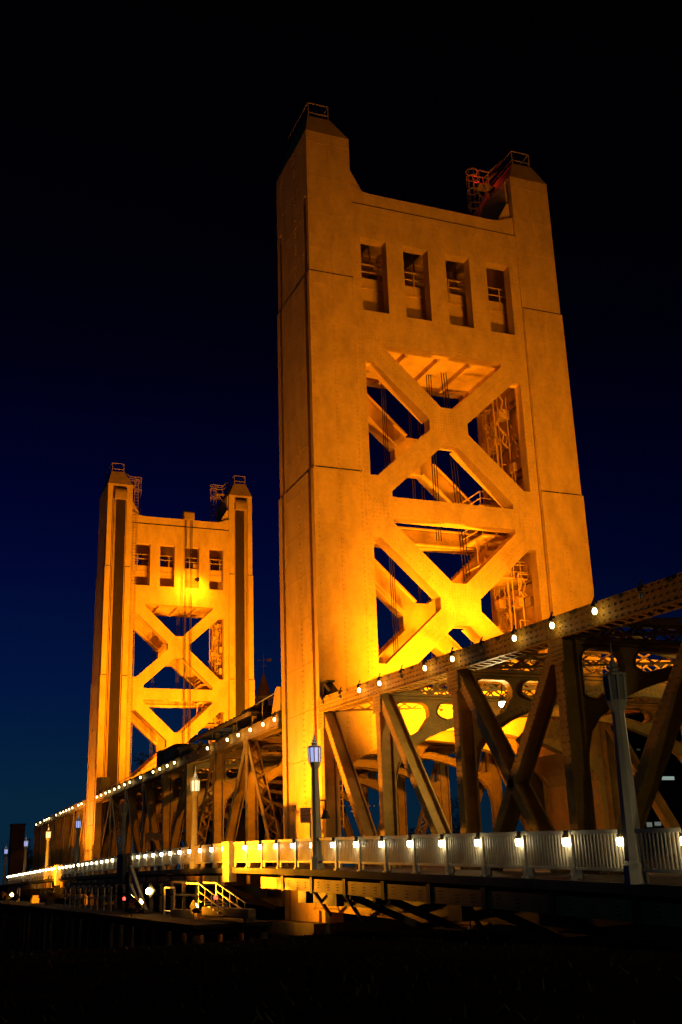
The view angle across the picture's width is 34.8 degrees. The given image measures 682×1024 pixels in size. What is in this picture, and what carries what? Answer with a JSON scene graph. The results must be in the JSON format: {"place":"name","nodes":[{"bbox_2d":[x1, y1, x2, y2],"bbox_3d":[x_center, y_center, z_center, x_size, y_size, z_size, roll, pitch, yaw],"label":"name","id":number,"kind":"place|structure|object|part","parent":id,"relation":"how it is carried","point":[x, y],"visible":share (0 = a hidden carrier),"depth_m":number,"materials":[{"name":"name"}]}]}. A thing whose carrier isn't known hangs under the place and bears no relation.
{"place":"outdoors","nodes":[
{"label":"outdoors","id":0,"kind":"place"},
{"bbox_2d":[6,823,25,896],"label":"masonry tower","id":1,"kind":"structure","parent":0,"point":[16,848],"depth_m":213.09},
{"bbox_2d":[31,895,38,902],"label":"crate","id":2,"kind":"object","parent":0,"point":[34,899],"visible":0.93,"depth_m":128.13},
{"bbox_2d":[14,933,271,951],"bbox_3d":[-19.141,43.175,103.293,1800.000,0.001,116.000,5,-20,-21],"label":"river","id":3,"kind":"structure","parent":0,"point":[269,935],"depth_m":145.32,"materials":[{"name":"black liquid"}]},
{"bbox_2d":[0,880,272,951],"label":"timber dock","id":4,"kind":"object","parent":3,"relation":"in","point":[45,939],"visible":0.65,"depth_m":82.63,"materials":[{"name":"brown wood"}]},
{"bbox_2d":[13,893,19,901],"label":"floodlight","id":5,"kind":"object","parent":4,"relation":"on","point":[16,896],"visible":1,"depth_m":123.83,"materials":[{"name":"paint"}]},
{"bbox_2d":[64,887,111,911],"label":"dock railing","id":6,"kind":"object","parent":4,"relation":"on","point":[85,897],"visible":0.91,"depth_m":90.19,"materials":[{"name":"black metal"}]},
{"bbox_2d":[125,891,137,908],"bbox_3d":[-11.947,22.208,62.297,0.666,0.975,0.582,-16,-23,36],"label":"floodlight","id":7,"kind":"object","parent":4,"relation":"on","point":[130,898],"visible":1,"depth_m":62.17,"materials":[{"name":"paint"}]},
{"bbox_2d":[128,903,136,916],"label":"floodlight","id":8,"kind":"object","parent":4,"relation":"on","point":[133,908],"visible":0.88,"depth_m":66.24,"materials":[{"name":"paint"}]},
{"bbox_2d":[125,856,149,913],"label":"braced frame","id":9,"kind":"object","parent":4,"relation":"on","point":[131,876],"visible":0.79,"depth_m":78.43,"materials":[{"name":"grey paint"}]},
{"bbox_2d":[134,895,145,912],"bbox_3d":[-11.660,22.640,62.892,0.542,0.986,0.775,-5,-19,10],"label":"floodlight","id":10,"kind":"object","parent":4,"relation":"on","point":[140,903],"visible":0.97,"depth_m":62.81,"materials":[{"name":"paint"}]},
{"bbox_2d":[146,885,156,911],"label":"floodlight","id":11,"kind":"object","parent":4,"relation":"on","point":[151,890],"visible":1,"depth_m":71.46,"materials":[{"name":"paint"}]},
{"bbox_2d":[163,887,175,914],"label":"metal frame","id":12,"kind":"object","parent":4,"relation":"on","point":[165,888],"visible":0.82,"depth_m":68.71,"materials":[{"name":"yellow paint"}]},
{"bbox_2d":[170,909,203,918],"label":"timber beam","id":13,"kind":"structure","parent":4,"relation":"on","point":[185,913],"depth_m":63.25,"materials":[{"name":"brown wood"}]},
{"bbox_2d":[190,900,200,917],"bbox_3d":[-8.070,22.069,60.556,0.581,0.992,0.734,9,-21,-30],"label":"floodlight","id":14,"kind":"object","parent":4,"relation":"attached to","point":[194,906],"visible":0.97,"depth_m":60.47,"materials":[{"name":"paint"}]},
{"bbox_2d":[186,882,245,915],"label":"dock stairs","id":15,"kind":"structure","parent":4,"relation":"attached to","point":[213,901],"depth_m":58.80,"materials":[{"name":"metal"}]},
{"bbox_2d":[202,907,255,922],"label":"timber beam","id":16,"kind":"structure","parent":4,"relation":"on","point":[247,915],"depth_m":54.24,"materials":[{"name":"brown wood"}]},
{"bbox_2d":[80,900,265,948],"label":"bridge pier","id":17,"kind":"structure","parent":3,"relation":"in","point":[260,912],"depth_m":131.05,"materials":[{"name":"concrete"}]},
{"bbox_2d":[8,800,211,899],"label":"truss span","id":18,"kind":"object","parent":17,"relation":"on","point":[60,824],"visible":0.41,"depth_m":156.62,"materials":[{"name":"paint"}]},
{"bbox_2d":[84,463,254,904],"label":"bridge tower","id":19,"kind":"structure","parent":17,"relation":"on","point":[137,598],"depth_m":143.73,"materials":[{"name":"gold metal"}]},
{"bbox_2d":[267,916,439,937],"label":"bridge pier","id":20,"kind":"structure","parent":3,"relation":"in","point":[349,924],"depth_m":61.53,"materials":[{"name":"concrete"}]},
{"bbox_2d":[276,102,610,922],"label":"bridge tower","id":21,"kind":"structure","parent":20,"relation":"on","point":[414,308],"depth_m":75.12,"materials":[{"name":"gold metal"}]},
{"bbox_2d":[300,808,310,837],"bbox_3d":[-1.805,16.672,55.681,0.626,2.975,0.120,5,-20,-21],"label":"sign","id":22,"kind":"object","parent":21,"relation":"attached to","point":[305,815],"visible":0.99,"depth_m":55.98,"materials":[{"name":"brown metal"}]},
{"bbox_2d":[320,800,330,818],"bbox_3d":[-0.785,14.575,53.386,0.526,0.909,0.526,-9,-20,21],"label":"warning bell","id":23,"kind":"object","parent":21,"relation":"attached to","point":[325,814],"visible":1,"depth_m":53.20,"materials":[{"name":"paint"}]},
{"bbox_2d":[0,887,362,942],"bbox_3d":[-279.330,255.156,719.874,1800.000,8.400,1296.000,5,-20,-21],"label":"bank","id":24,"kind":"structure","parent":0,"point":[278,913],"depth_m":166.86,"materials":[{"name":"soil"}]},
{"bbox_2d":[0,837,33,890],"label":"tree","id":25,"kind":"object","parent":24,"relation":"on","point":[29,860],"visible":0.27,"depth_m":228.34,"materials":[{"name":"green plant"}]},
{"bbox_2d":[625,698,681,854],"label":"office building","id":26,"kind":"structure","parent":24,"relation":"on","point":[670,788],"depth_m":171.94,"materials":[{"name":"black"}]},
{"bbox_2d":[646,822,652,827],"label":"window","id":27,"kind":"structure","parent":26,"relation":"in","point":[648,824],"depth_m":168.29,"materials":[{"name":"white glass"}]},
{"bbox_2d":[653,821,661,825],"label":"window","id":28,"kind":"structure","parent":26,"relation":"in","point":[656,823],"depth_m":168.91,"materials":[{"name":"white glass"}]},
{"bbox_2d":[661,776,674,780],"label":"window","id":29,"kind":"structure","parent":26,"relation":"in","point":[665,778],"depth_m":172.20,"materials":[{"name":"white glass"}]},
{"bbox_2d":[205,747,283,867],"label":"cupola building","id":30,"kind":"structure","parent":0,"point":[261,830],"depth_m":214.80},
{"bbox_2d":[255,655,275,746],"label":"cupola","id":31,"kind":"object","parent":30,"relation":"on","point":[263,691],"visible":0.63,"depth_m":229.08,"materials":[{"name":"metal"}]},
{"bbox_2d":[0,929,681,1023],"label":"ground","id":32,"kind":"structure","parent":0,"point":[643,1001],"depth_m":22.46,"materials":[{"name":"soil"}]},
{"bbox_2d":[261,572,681,947],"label":"truss span","id":33,"kind":"object","parent":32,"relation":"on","point":[569,693],"visible":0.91,"depth_m":44.40,"materials":[{"name":"paint"}]},
{"bbox_2d":[433,921,478,933],"bbox_3d":[4.706,16.836,45.007,0.768,1.920,2.668,5,-20,-21],"label":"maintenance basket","id":34,"kind":"object","parent":33,"relation":"hanging from","point":[462,929],"visible":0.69,"depth_m":44.59,"materials":[{"name":"black metal"}]},
{"bbox_2d":[498,685,505,706],"bbox_3d":[7.594,8.680,51.334,0.400,1.050,0.380,5,-20,-21],"label":"hanging lamp","id":35,"kind":"object","parent":33,"relation":"hanging from","point":[502,700],"visible":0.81,"depth_m":51.15,"materials":[{"name":"glass"}]},
{"bbox_2d":[516,733,521,743],"bbox_3d":[10.145,12.648,60.537,0.800,0.799,0.534,15,-25,-42],"label":"floodlight","id":36,"kind":"object","parent":33,"relation":"attached to","point":[518,739],"visible":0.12,"depth_m":60.44,"materials":[{"name":"paint"}]},
{"bbox_2d":[0,866,681,897],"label":"sidewalk","id":37,"kind":"structure","parent":0,"point":[662,886],"depth_m":39.02,"materials":[{"name":"concrete"}]},
{"bbox_2d":[2,843,7,884],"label":"lamp post","id":38,"kind":"object","parent":37,"relation":"on","point":[4,870],"visible":0.99,"depth_m":186.73,"materials":[{"name":"black metal"}]},
{"bbox_2d":[22,834,27,881],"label":"lamp post","id":39,"kind":"object","parent":37,"relation":"on","point":[25,853],"visible":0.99,"depth_m":161.24,"materials":[{"name":"grey metal"}]},
{"bbox_2d":[7,866,54,883],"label":"sidewalk railing","id":40,"kind":"object","parent":37,"relation":"on","point":[30,875],"visible":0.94,"depth_m":151.33,"materials":[{"name":"grey metal"}]},
{"bbox_2d":[43,827,50,879],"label":"lamp post","id":41,"kind":"object","parent":37,"relation":"on","point":[48,834],"visible":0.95,"depth_m":139.62,"materials":[{"name":"gold metal"}]},
{"bbox_2d":[54,865,59,884],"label":"railing pylon","id":42,"kind":"object","parent":37,"relation":"on","point":[57,876],"visible":0.88,"depth_m":128.55,"materials":[{"name":"grey paint"}]},
{"bbox_2d":[71,848,79,861],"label":"sign","id":43,"kind":"object","parent":37,"relation":"on","point":[73,852],"visible":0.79,"depth_m":122.28,"materials":[{"name":"brown metal"}]},
{"bbox_2d":[73,814,81,876],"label":"lamp post","id":44,"kind":"object","parent":37,"relation":"on","point":[77,828],"visible":0.97,"depth_m":118.28,"materials":[{"name":"grey metal"}]},
{"bbox_2d":[116,854,127,881],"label":"railing pylon","id":45,"kind":"object","parent":37,"relation":"on","point":[121,866],"visible":0.83,"depth_m":93.49,"materials":[{"name":"paint"}]},
{"bbox_2d":[120,794,127,853],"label":"lamp post","id":46,"kind":"object","parent":37,"relation":"on","point":[124,808],"visible":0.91,"depth_m":95.96,"materials":[{"name":"grey metal"}]},
{"bbox_2d":[58,843,222,877],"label":"sidewalk railing","id":47,"kind":"object","parent":37,"relation":"on","point":[204,854],"visible":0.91,"depth_m":83.24,"materials":[{"name":"grey metal"}]},
{"bbox_2d":[145,833,162,869],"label":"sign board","id":48,"kind":"object","parent":37,"relation":"on","point":[153,836],"visible":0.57,"depth_m":98.01,"materials":[{"name":"brown paint"}]},
{"bbox_2d":[189,766,199,868],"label":"lamp post","id":49,"kind":"object","parent":37,"relation":"on","point":[195,785],"visible":1,"depth_m":73.85,"materials":[{"name":"gold metal"}]},
{"bbox_2d":[221,841,237,881],"bbox_3d":[-6.695,20.976,65.309,0.580,2.300,1.470,5,-20,-21],"label":"railing pylon","id":50,"kind":"object","parent":37,"relation":"on","point":[228,874],"visible":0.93,"depth_m":64.90,"materials":[{"name":"gold metal"}]},
{"bbox_2d":[307,735,323,869],"bbox_3d":[-1.253,13.973,53.398,0.685,6.800,0.685,-1,-18,-4],"label":"lamp post","id":51,"kind":"object","parent":37,"relation":"on","point":[314,754],"visible":0.97,"depth_m":53.15,"materials":[{"name":"metal"}]},
{"bbox_2d":[233,828,681,882],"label":"sidewalk railing","id":52,"kind":"object","parent":37,"relation":"on","point":[446,850],"visible":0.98,"depth_m":37.98,"materials":[{"name":"metal"}]},
{"bbox_2d":[602,643,649,884],"bbox_3d":[8.073,7.053,31.133,0.685,6.800,0.685,-1,-18,-4],"label":"lamp post","id":53,"kind":"object","parent":37,"relation":"on","point":[615,686],"visible":0.98,"depth_m":30.83,"materials":[{"name":"grey metal"}]},
{"bbox_2d":[0,0,681,884],"label":"sky","id":54,"kind":"structure","parent":0,"point":[144,143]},
{"bbox_2d":[408,827,421,834],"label":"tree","id":55,"kind":"object","parent":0,"point":[412,829],"visible":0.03,"depth_m":118.84,"materials":[{"name":"green plant"}]},
{"bbox_2d":[152,860,681,876],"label":"road","id":56,"kind":"structure","parent":0,"point":[548,870],"depth_m":51.20,"materials":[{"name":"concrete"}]},
{"bbox_2d":[60,686,524,910],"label":"truss span","id":57,"kind":"object","parent":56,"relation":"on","point":[254,780],"visible":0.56,"depth_m":89.13,"materials":[{"name":"paint"}]},
{"bbox_2d":[99,777,110,792],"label":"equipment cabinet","id":58,"kind":"object","parent":57,"relation":"on","point":[104,782],"visible":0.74,"depth_m":131.66,"materials":[{"name":"metal"}]},
{"bbox_2d":[156,750,163,766],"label":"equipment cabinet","id":59,"kind":"object","parent":57,"relation":"on","point":[160,756],"visible":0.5,"depth_m":103.39,"materials":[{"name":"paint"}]},
{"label":"door","id":60,"kind":"part","parent":59,"relation":"part of","materials":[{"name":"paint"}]},
{"bbox_2d":[163,744,186,763],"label":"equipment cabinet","id":61,"kind":"object","parent":57,"relation":"on","point":[170,753],"visible":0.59,"depth_m":99.16,"materials":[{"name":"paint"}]},
{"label":"door","id":62,"kind":"part","parent":61,"relation":"part of","materials":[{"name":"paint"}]},
{"bbox_2d":[103,694,273,789],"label":"safety cable","id":63,"kind":"object","parent":57,"relation":"attached to","point":[212,735],"visible":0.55,"depth_m":87.19,"materials":[{"name":"grey paint"}]},
{"bbox_2d":[178,744,205,756],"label":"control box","id":64,"kind":"object","parent":57,"relation":"on","point":[185,749],"visible":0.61,"depth_m":94.01,"materials":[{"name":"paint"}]},
{"bbox_2d":[189,705,272,747],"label":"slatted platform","id":65,"kind":"structure","parent":57,"relation":"on","point":[252,715],"depth_m":81.83,"materials":[{"name":"paint"}]},
{"bbox_2d":[414,797,459,833],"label":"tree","id":66,"kind":"object","parent":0,"point":[455,829],"visible":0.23,"depth_m":119.75,"materials":[{"name":"green plant"}]},
{"bbox_2d":[343,855,678,866],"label":"sidewalk","id":67,"kind":"structure","parent":0,"point":[646,858],"depth_m":66.62,"materials":[{"name":"concrete"}]},
{"bbox_2d":[667,833,677,854],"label":"sidewalk railing","id":68,"kind":"object","parent":67,"relation":"on","point":[672,845],"visible":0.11,"depth_m":70.67,"materials":[{"name":"grey metal"}]}
]}

